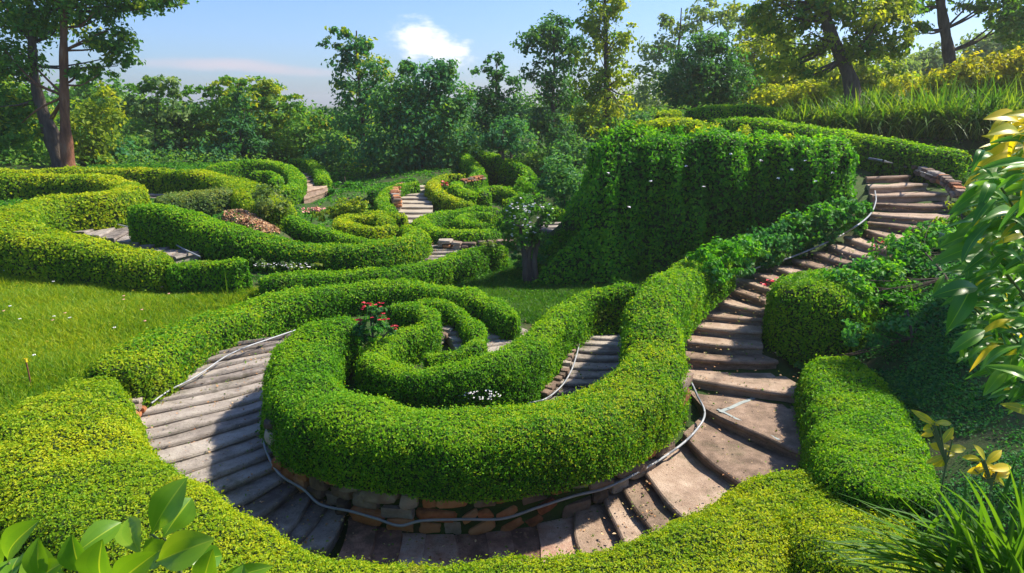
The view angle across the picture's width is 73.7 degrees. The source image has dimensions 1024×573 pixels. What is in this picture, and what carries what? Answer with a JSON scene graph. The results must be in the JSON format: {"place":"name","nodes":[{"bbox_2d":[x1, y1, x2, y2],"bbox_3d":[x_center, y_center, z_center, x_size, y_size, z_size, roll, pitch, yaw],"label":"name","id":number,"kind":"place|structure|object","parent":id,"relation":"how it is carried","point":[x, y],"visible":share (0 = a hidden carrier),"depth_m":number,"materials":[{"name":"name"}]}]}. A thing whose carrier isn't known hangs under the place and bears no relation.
{"place":"outdoors","nodes":[
{"label":"outdoors","id":0,"kind":"place"},
{"bbox_2d":[323,485,594,534],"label":"earth bank","id":1,"kind":"structure","parent":0,"point":[555,512],"depth_m":5.93,"materials":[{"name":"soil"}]},
{"bbox_2d":[0,103,1023,570],"bbox_3d":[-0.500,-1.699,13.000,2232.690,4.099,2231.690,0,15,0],"label":"ground","id":2,"kind":"structure","parent":0,"point":[784,367],"depth_m":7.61,"materials":[{"name":"plant"}]},
{"bbox_2d":[0,65,59,164],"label":"tree","id":3,"kind":"object","parent":2,"relation":"on","point":[6,82],"visible":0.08,"depth_m":23.05,"materials":[{"name":"green plant"}]},
{"bbox_2d":[0,520,61,572],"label":"broad leaved plant","id":4,"kind":"object","parent":2,"relation":"on","point":[33,558],"visible":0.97,"depth_m":1.38,"materials":[{"name":"green plant"}]},
{"bbox_2d":[0,171,174,292],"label":"hedge","id":5,"kind":"object","parent":2,"relation":"on","point":[40,238],"visible":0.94,"depth_m":10.90,"materials":[{"name":"green plant"}]},
{"bbox_2d":[19,519,157,572],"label":"broad leaved plant","id":6,"kind":"object","parent":2,"relation":"on","point":[87,553],"visible":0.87,"depth_m":1.40,"materials":[{"name":"green plant"}]},
{"bbox_2d":[55,80,131,164],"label":"tree","id":7,"kind":"object","parent":2,"relation":"on","point":[96,145],"visible":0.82,"depth_m":22.71,"materials":[{"name":"green plant"}]},
{"bbox_2d":[0,0,198,167],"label":"tree","id":8,"kind":"object","parent":2,"relation":"on","point":[31,23],"visible":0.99,"depth_m":18.88,"materials":[{"name":"green plant"}]},
{"bbox_2d":[47,74,159,136],"bbox_3d":[-19.269,-8.545,32.968,5.707,3.629,3.403,0,15,0],"label":"tree","id":9,"kind":"object","parent":2,"relation":"on","point":[80,93],"visible":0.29,"depth_m":32.47,"materials":[{"name":"green plant"}]},
{"bbox_2d":[0,270,258,416],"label":"lawn grass","id":10,"kind":"structure","parent":2,"relation":"on","point":[86,308],"depth_m":8.87,"materials":[{"name":"plant"}]},
{"bbox_2d":[107,137,157,161],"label":"shrub","id":11,"kind":"object","parent":2,"relation":"on","point":[122,151],"visible":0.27,"depth_m":23.76,"materials":[{"name":"green plant"}]},
{"bbox_2d":[73,227,199,263],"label":"staircase","id":12,"kind":"structure","parent":2,"relation":"on","point":[113,234],"depth_m":12.19,"materials":[{"name":"stone"}]},
{"bbox_2d":[0,165,297,229],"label":"hedge","id":13,"kind":"object","parent":2,"relation":"on","point":[160,180],"visible":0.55,"depth_m":16.64,"materials":[{"name":"green plant"}]},
{"bbox_2d":[112,74,200,155],"bbox_3d":[-13.169,-6.137,25.300,2.922,3.332,2.345,0,15,0],"label":"tree","id":14,"kind":"object","parent":2,"relation":"on","point":[164,123],"visible":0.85,"depth_m":24.87,"materials":[{"name":"green plant"}]},
{"bbox_2d":[131,137,184,160],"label":"shrub","id":15,"kind":"object","parent":2,"relation":"on","point":[169,148],"visible":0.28,"depth_m":24.85,"materials":[{"name":"green plant"}]},
{"bbox_2d":[114,478,221,572],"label":"broad leaved plant","id":16,"kind":"object","parent":2,"relation":"on","point":[172,508],"visible":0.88,"depth_m":1.54,"materials":[{"name":"green plant"}]},
{"bbox_2d":[152,185,233,216],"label":"hedge","id":17,"kind":"object","parent":2,"relation":"on","point":[212,201],"visible":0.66,"depth_m":14.07,"materials":[{"name":"plant"}]},
{"bbox_2d":[164,256,252,294],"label":"hedge","id":18,"kind":"object","parent":2,"relation":"on","point":[189,276],"visible":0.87,"depth_m":10.30,"materials":[{"name":"green plant"}]},
{"bbox_2d":[184,137,243,163],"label":"shrub","id":19,"kind":"object","parent":2,"relation":"on","point":[209,150],"visible":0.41,"depth_m":23.68,"materials":[{"name":"green plant"}]},
{"bbox_2d":[192,549,272,572],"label":"broad leaved plant","id":20,"kind":"object","parent":2,"relation":"on","point":[205,562],"visible":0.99,"depth_m":1.49,"materials":[{"name":"green plant"}]},
{"bbox_2d":[213,86,262,159],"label":"tree","id":21,"kind":"object","parent":2,"relation":"on","point":[240,126],"visible":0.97,"depth_m":24.15,"materials":[{"name":"green plant"}]},
{"bbox_2d":[169,74,310,151],"bbox_3d":[-10.425,-6.473,26.166,5.560,3.187,2.818,0,15,0],"label":"tree","id":22,"kind":"object","parent":2,"relation":"on","point":[264,92],"visible":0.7,"depth_m":25.76,"materials":[{"name":"green plant"}]},
{"bbox_2d":[141,333,344,559],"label":"staircase","id":23,"kind":"structure","parent":2,"relation":"on","point":[226,435],"depth_m":6.53,"materials":[{"name":"wood"}]},
{"bbox_2d":[222,209,280,233],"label":"flowers","id":24,"kind":"object","parent":2,"relation":"on","point":[247,221],"visible":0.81,"depth_m":12.49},
{"bbox_2d":[227,134,277,160],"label":"shrub","id":25,"kind":"object","parent":2,"relation":"on","point":[261,144],"visible":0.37,"depth_m":24.89,"materials":[{"name":"green plant"}]},
{"bbox_2d":[205,158,307,204],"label":"hedge","id":26,"kind":"object","parent":2,"relation":"on","point":[295,186],"visible":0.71,"depth_m":19.98,"materials":[{"name":"green plant"}]},
{"bbox_2d":[249,170,284,192],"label":"hedge","id":27,"kind":"object","parent":2,"relation":"on","point":[272,178],"visible":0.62,"depth_m":19.12,"materials":[{"name":"green plant"}]},
{"bbox_2d":[249,183,291,217],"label":"shrub","id":28,"kind":"object","parent":2,"relation":"on","point":[263,205],"visible":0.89,"depth_m":13.05,"materials":[{"name":"green plant"}]},
{"bbox_2d":[125,202,432,273],"bbox_3d":[-4.060,-0.822,11.823,5.405,1.238,2.110,-2,15,-9],"label":"hedge","id":29,"kind":"object","parent":2,"relation":"on","point":[205,235],"visible":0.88,"depth_m":11.35,"materials":[{"name":"green plant"}]},
{"bbox_2d":[82,276,522,407],"bbox_3d":[-2.464,0.533,8.525,4.876,0.783,2.382,-6,16,-21],"label":"hedge","id":30,"kind":"object","parent":2,"relation":"on","point":[150,366],"visible":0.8,"depth_m":8.37,"materials":[{"name":"green plant"}]},
{"bbox_2d":[287,158,332,187],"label":"hedge","id":31,"kind":"object","parent":2,"relation":"on","point":[317,172],"visible":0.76,"depth_m":21.50,"materials":[{"name":"green plant"}]},
{"bbox_2d":[270,106,350,158],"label":"tree","id":32,"kind":"object","parent":2,"relation":"on","point":[299,131],"visible":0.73,"depth_m":25.01,"materials":[{"name":"green plant"}]},
{"bbox_2d":[298,140,356,168],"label":"shrub","id":33,"kind":"object","parent":2,"relation":"on","point":[318,154],"visible":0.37,"depth_m":23.96,"materials":[{"name":"green plant"}]},
{"bbox_2d":[281,214,384,244],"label":"hedge","id":34,"kind":"object","parent":2,"relation":"on","point":[297,229],"visible":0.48,"depth_m":12.27,"materials":[{"name":"green plant"}]},
{"bbox_2d":[312,195,368,221],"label":"shrub","id":35,"kind":"object","parent":2,"relation":"on","point":[350,206],"visible":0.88,"depth_m":14.57,"materials":[{"name":"green plant"}]},
{"bbox_2d":[312,25,398,168],"bbox_3d":[-5.181,-6.276,23.282,3.219,4.933,2.645,0,15,0],"label":"tree","id":36,"kind":"object","parent":2,"relation":"on","point":[363,46],"visible":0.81,"depth_m":22.83,"materials":[{"name":"green plant"}]},
{"bbox_2d":[330,209,408,239],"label":"hedge","id":37,"kind":"object","parent":2,"relation":"on","point":[348,223],"visible":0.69,"depth_m":13.05,"materials":[{"name":"green plant"}]},
{"bbox_2d":[351,301,397,345],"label":"rose bush","id":38,"kind":"object","parent":2,"relation":"on","point":[358,331],"visible":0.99,"depth_m":7.31,"materials":[{"name":"green plant"}]},
{"bbox_2d":[255,243,508,296],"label":"hedge","id":39,"kind":"object","parent":2,"relation":"on","point":[462,265],"visible":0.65,"depth_m":10.66,"materials":[{"name":"green plant"}]},
{"bbox_2d":[373,180,420,212],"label":"hedge","id":40,"kind":"object","parent":2,"relation":"on","point":[382,201],"visible":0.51,"depth_m":17.09,"materials":[{"name":"green plant"}]},
{"bbox_2d":[398,185,432,225],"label":"staircase","id":41,"kind":"structure","parent":2,"relation":"on","point":[415,206],"depth_m":17.05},
{"bbox_2d":[351,56,491,172],"bbox_3d":[-2.934,-5.347,21.964,4.564,3.966,3.486,0,15,0],"label":"tree","id":42,"kind":"object","parent":2,"relation":"on","point":[413,145],"visible":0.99,"depth_m":21.42,"materials":[{"name":"green plant"}]},
{"bbox_2d":[423,173,475,210],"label":"hedge","id":43,"kind":"object","parent":2,"relation":"on","point":[440,198],"visible":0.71,"depth_m":17.23,"materials":[{"name":"green plant"}]},
{"bbox_2d":[413,297,489,369],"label":"hedge","id":44,"kind":"object","parent":2,"relation":"on","point":[472,332],"visible":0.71,"depth_m":8.03,"materials":[{"name":"green plant"}]},
{"bbox_2d":[411,204,501,244],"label":"hedge","id":45,"kind":"object","parent":2,"relation":"on","point":[436,225],"visible":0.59,"depth_m":13.49,"materials":[{"name":"green plant"}]},
{"bbox_2d":[335,517,579,571],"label":"paved landing","id":46,"kind":"object","parent":2,"relation":"on","point":[366,542],"visible":0.43,"depth_m":5.75,"materials":[{"name":"stone"}]},
{"bbox_2d":[263,372,693,534],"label":"stone wall","id":47,"kind":"structure","parent":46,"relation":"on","point":[370,502],"depth_m":5.93,"materials":[{"name":"stone"}]},
{"bbox_2d":[447,151,488,204],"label":"hedge","id":48,"kind":"object","parent":2,"relation":"on","point":[469,165],"visible":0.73,"depth_m":18.91,"materials":[{"name":"green plant"}]},
{"bbox_2d":[450,211,497,231],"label":"hedge","id":49,"kind":"object","parent":2,"relation":"on","point":[476,220],"visible":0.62,"depth_m":14.49,"materials":[{"name":"green plant"}]},
{"bbox_2d":[0,372,952,572],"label":"hedge","id":50,"kind":"object","parent":2,"relation":"on","point":[78,458],"visible":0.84,"depth_m":4.73,"materials":[{"name":"green plant"}]},
{"bbox_2d":[441,326,527,352],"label":"staircase","id":51,"kind":"structure","parent":2,"relation":"on","point":[453,340],"depth_m":8.25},
{"bbox_2d":[352,280,638,408],"bbox_3d":[0.004,0.645,7.852,3.596,0.936,2.101,-3,15,-10],"label":"hedge","id":52,"kind":"object","parent":2,"relation":"on","point":[526,367],"visible":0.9,"depth_m":7.30,"materials":[{"name":"green plant"}]},
{"bbox_2d":[255,250,738,503],"bbox_3d":[0.680,0.659,7.190,6.436,1.217,3.252,-6,16,-22],"label":"hedge","id":53,"kind":"object","parent":2,"relation":"on","point":[630,411],"visible":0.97,"depth_m":5.79,"materials":[{"name":"green plant"}]},
{"bbox_2d":[476,185,523,212],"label":"hedge","id":54,"kind":"object","parent":2,"relation":"on","point":[489,195],"visible":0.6,"depth_m":17.58,"materials":[{"name":"green plant"}]},
{"bbox_2d":[461,51,541,154],"bbox_3d":[-0.454,-5.861,23.211,2.511,4.079,2.087,-7,17,-26],"label":"tree","id":55,"kind":"object","parent":2,"relation":"on","point":[489,100],"visible":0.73,"depth_m":23.02,"materials":[{"name":"green plant"}]},
{"bbox_2d":[467,149,537,190],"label":"hedge","id":56,"kind":"object","parent":2,"relation":"on","point":[498,170],"visible":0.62,"depth_m":20.63,"materials":[{"name":"green plant"}]},
{"bbox_2d":[476,113,540,159],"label":"tree","id":57,"kind":"object","parent":2,"relation":"on","point":[507,141],"visible":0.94,"depth_m":20.35,"materials":[{"name":"green plant"}]},
{"bbox_2d":[0,89,1023,178],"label":"ground cover","id":58,"kind":"object","parent":2,"relation":"on","point":[138,138],"visible":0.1,"depth_m":24.02,"materials":[{"name":"green plant"}]},
{"bbox_2d":[493,189,559,282],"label":"flowering tree","id":59,"kind":"object","parent":2,"relation":"on","point":[529,266],"visible":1,"depth_m":10.91,"materials":[{"name":"green plant"}]},
{"bbox_2d":[508,142,550,167],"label":"shrub","id":60,"kind":"object","parent":2,"relation":"on","point":[539,152],"visible":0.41,"depth_m":23.77,"materials":[{"name":"green plant"}]},
{"bbox_2d":[509,10,588,152],"bbox_3d":[1.373,-7.139,24.980,2.978,5.513,2.364,0,15,0],"label":"tree","id":61,"kind":"object","parent":2,"relation":"on","point":[550,125],"visible":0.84,"depth_m":24.61,"materials":[{"name":"green plant"}]},
{"bbox_2d":[447,257,657,325],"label":"lawn grass","id":62,"kind":"structure","parent":2,"relation":"on","point":[533,300],"depth_m":10.61,"materials":[{"name":"plant"}]},
{"bbox_2d":[532,153,587,212],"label":"shrub","id":63,"kind":"object","parent":2,"relation":"on","point":[562,190],"visible":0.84,"depth_m":13.59,"materials":[{"name":"green plant"}]},
{"bbox_2d":[544,134,594,166],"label":"shrub","id":64,"kind":"object","parent":2,"relation":"on","point":[581,152],"visible":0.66,"depth_m":21.92,"materials":[{"name":"green plant"}]},
{"bbox_2d":[534,334,620,406],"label":"staircase","id":65,"kind":"structure","parent":2,"relation":"on","point":[608,350],"depth_m":8.13,"materials":[{"name":"wood"}]},
{"bbox_2d":[563,0,642,140],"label":"tree","id":66,"kind":"object","parent":2,"relation":"on","point":[591,25],"visible":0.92,"depth_m":22.71,"materials":[{"name":"green plant"}]},
{"bbox_2d":[637,116,715,137],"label":"hedge","id":67,"kind":"object","parent":2,"relation":"on","point":[691,124],"visible":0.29,"depth_m":12.75,"materials":[{"name":"green plant"}]},
{"bbox_2d":[626,0,738,115],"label":"tree","id":68,"kind":"object","parent":2,"relation":"on","point":[703,13],"visible":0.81,"depth_m":31.04,"materials":[{"name":"green plant"}]},
{"bbox_2d":[515,120,859,286],"bbox_3d":[2.753,-1.351,11.166,5.764,2.662,2.444,3,15,11],"label":"hedge","id":69,"kind":"object","parent":2,"relation":"on","point":[651,197],"visible":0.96,"depth_m":10.89,"materials":[{"name":"green plant"}]},
{"bbox_2d":[587,117,820,141],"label":"shrub","id":70,"kind":"object","parent":2,"relation":"on","point":[679,127],"visible":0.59,"depth_m":11.26,"materials":[{"name":"green plant"}]},
{"bbox_2d":[647,25,765,109],"bbox_3d":[5.867,-6.195,20.570,3.407,3.147,2.413,0,15,0],"label":"tree","id":71,"kind":"object","parent":2,"relation":"on","point":[694,82],"visible":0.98,"depth_m":20.10,"materials":[{"name":"green plant"}]},
{"bbox_2d":[682,234,763,299],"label":"shrub","id":72,"kind":"object","parent":2,"relation":"on","point":[731,249],"visible":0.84,"depth_m":8.86,"materials":[{"name":"green plant"}]},
{"bbox_2d":[684,103,784,122],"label":"hedge","id":73,"kind":"object","parent":2,"relation":"on","point":[706,112],"visible":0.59,"depth_m":16.85,"materials":[{"name":"green plant"}]},
{"bbox_2d":[720,24,794,104],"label":"tree","id":74,"kind":"object","parent":2,"relation":"on","point":[756,45],"visible":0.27,"depth_m":24.24,"materials":[{"name":"green plant"}]},
{"bbox_2d":[573,175,951,556],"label":"staircase","id":75,"kind":"structure","parent":2,"relation":"on","point":[695,465],"depth_m":7.26,"materials":[{"name":"brown stone"}]},
{"bbox_2d":[146,202,948,564],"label":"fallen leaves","id":76,"kind":"object","parent":75,"relation":"on","point":[562,390],"visible":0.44,"depth_m":6.48,"materials":[{"name":"brown plant"}]},
{"bbox_2d":[262,190,876,526],"bbox_3d":[2.497,0.331,8.249,10.381,2.058,2.562,-9,17,-31],"label":"garden hose","id":77,"kind":"object","parent":75,"relation":"on","point":[486,519],"visible":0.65,"depth_m":6.00,"materials":[{"name":"plastic"}]},
{"bbox_2d":[723,1,819,61],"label":"tree","id":78,"kind":"object","parent":2,"relation":"on","point":[735,9],"visible":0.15,"depth_m":25.20,"materials":[{"name":"green plant"}]},
{"bbox_2d":[747,78,798,108],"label":"shrub","id":79,"kind":"object","parent":2,"relation":"on","point":[766,96],"visible":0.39,"depth_m":20.45,"materials":[{"name":"yellow plant"}]},
{"bbox_2d":[728,192,873,268],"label":"shrub","id":80,"kind":"object","parent":2,"relation":"on","point":[788,237],"visible":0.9,"depth_m":9.91,"materials":[{"name":"green plant"}]},
{"bbox_2d":[772,77,843,111],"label":"shrub","id":81,"kind":"object","parent":2,"relation":"on","point":[813,90],"visible":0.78,"depth_m":18.58,"materials":[{"name":"green plant"}]},
{"bbox_2d":[784,96,839,127],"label":"grass clump","id":82,"kind":"object","parent":2,"relation":"on","point":[803,117],"visible":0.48,"depth_m":15.33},
{"bbox_2d":[760,266,877,367],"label":"hedge","id":83,"kind":"object","parent":2,"relation":"on","point":[801,316],"visible":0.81,"depth_m":8.03,"materials":[{"name":"green plant"}]},
{"bbox_2d":[744,0,928,111],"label":"tree","id":84,"kind":"object","parent":2,"relation":"on","point":[845,54],"visible":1,"depth_m":16.32,"materials":[{"name":"green plant"}]},
{"bbox_2d":[796,86,876,128],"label":"grass clump","id":85,"kind":"object","parent":2,"relation":"on","point":[825,120],"visible":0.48,"depth_m":15.06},
{"bbox_2d":[747,51,926,101],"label":"shrub","id":86,"kind":"object","parent":2,"relation":"on","point":[866,73],"visible":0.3,"depth_m":21.62,"materials":[{"name":"green plant"}]},
{"bbox_2d":[708,116,971,186],"bbox_3d":[6.422,-2.826,14.027,5.178,1.301,1.102,13,20,40],"label":"hedge","id":87,"kind":"object","parent":2,"relation":"on","point":[899,154],"visible":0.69,"depth_m":12.96,"materials":[{"name":"green plant"}]},
{"bbox_2d":[810,81,915,134],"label":"grass clump","id":88,"kind":"object","parent":2,"relation":"on","point":[856,117],"visible":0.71,"depth_m":14.71,"materials":[{"name":"plant"}]},
{"bbox_2d":[791,353,947,525],"bbox_3d":[3.155,1.398,6.287,1.134,0.896,3.408,5,16,18],"label":"hedge","id":89,"kind":"object","parent":2,"relation":"on","point":[858,436],"visible":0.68,"depth_m":5.55,"materials":[{"name":"green plant"}]},
{"bbox_2d":[794,300,950,369],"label":"shrub","id":90,"kind":"object","parent":2,"relation":"on","point":[891,327],"visible":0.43,"depth_m":7.42,"materials":[{"name":"green plant"}]},
{"bbox_2d":[815,215,961,318],"bbox_3d":[5.091,-0.187,8.721,3.398,1.166,1.502,-6,16,-22],"label":"shrub","id":91,"kind":"object","parent":2,"relation":"on","point":[878,279],"visible":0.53,"depth_m":8.42,"materials":[{"name":"green plant"}]},
{"bbox_2d":[875,72,924,106],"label":"shrub","id":92,"kind":"object","parent":2,"relation":"on","point":[895,80],"visible":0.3,"depth_m":19.56,"materials":[{"name":"yellow plant"}]},
{"bbox_2d":[847,86,954,139],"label":"grass clump","id":93,"kind":"object","parent":2,"relation":"on","point":[886,130],"visible":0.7,"depth_m":14.52,"materials":[{"name":"plant"}]},
{"bbox_2d":[790,237,1023,556],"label":"ground cover","id":94,"kind":"object","parent":2,"relation":"on","point":[914,392],"visible":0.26,"depth_m":6.54,"materials":[{"name":"green plant"}]},
{"bbox_2d":[846,70,968,147],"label":"grass clump","id":95,"kind":"object","parent":2,"relation":"on","point":[919,105],"visible":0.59,"depth_m":14.33,"materials":[{"name":"plant"}]},
{"bbox_2d":[797,453,1023,572],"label":"clump","id":96,"kind":"object","parent":2,"relation":"on","point":[1009,558],"visible":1,"depth_m":2.17,"materials":[{"name":"plant"}]},
{"bbox_2d":[910,41,964,82],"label":"tree","id":97,"kind":"object","parent":2,"relation":"on","point":[932,57],"visible":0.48,"depth_m":34.60,"materials":[{"name":"green plant"}]},
{"bbox_2d":[911,410,965,572],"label":"yellow leaved plant","id":98,"kind":"object","parent":2,"relation":"on","point":[944,457],"visible":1,"depth_m":2.54,"materials":[{"name":"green plant"}]},
{"bbox_2d":[911,165,965,198],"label":"stone wall","id":99,"kind":"structure","parent":2,"relation":"on","point":[953,187],"depth_m":11.65,"materials":[{"name":"stone"}]},
{"bbox_2d":[881,73,996,141],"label":"grass clump","id":100,"kind":"object","parent":2,"relation":"on","point":[940,131],"visible":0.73,"depth_m":14.12,"materials":[{"name":"plant"}]},
{"bbox_2d":[894,41,1023,99],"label":"shrub","id":101,"kind":"object","parent":2,"relation":"on","point":[1008,65],"visible":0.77,"depth_m":16.55,"materials":[{"name":"yellow plant"}]},
{"bbox_2d":[902,0,1016,101],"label":"tree","id":102,"kind":"object","parent":2,"relation":"on","point":[949,49],"visible":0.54,"depth_m":18.71,"materials":[{"name":"green plant"}]},
{"bbox_2d":[912,77,1019,142],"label":"grass clump","id":103,"kind":"object","parent":2,"relation":"on","point":[977,122],"visible":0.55,"depth_m":13.92,"materials":[{"name":"plant"}]},
{"bbox_2d":[929,108,1023,414],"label":"broad leaved shrub","id":104,"kind":"object","parent":2,"relation":"on","point":[995,192],"visible":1,"depth_m":2.42,"materials":[{"name":"green plant"}]},
{"bbox_2d":[932,73,1023,146],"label":"grass clump","id":105,"kind":"object","parent":2,"relation":"on","point":[1010,106],"visible":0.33,"depth_m":13.74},
{"bbox_2d":[962,444,1010,526],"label":"yellow leaved plant","id":106,"kind":"object","parent":2,"relation":"on","point":[998,472],"visible":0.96,"depth_m":2.57,"materials":[{"name":"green plant"}]},
{"bbox_2d":[955,28,1021,64],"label":"tree","id":107,"kind":"object","parent":2,"relation":"on","point":[987,46],"visible":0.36,"depth_m":35.44,"materials":[{"name":"green plant"}]},
{"bbox_2d":[985,0,1023,53],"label":"tree","id":108,"kind":"object","parent":2,"relation":"on","point":[1008,20],"visible":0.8,"depth_m":17.85,"materials":[{"name":"green plant"}]},
{"bbox_2d":[0,0,1023,105],"label":"sky","id":109,"kind":"structure","parent":0,"point":[204,41],"materials":[{"name":"blue"}]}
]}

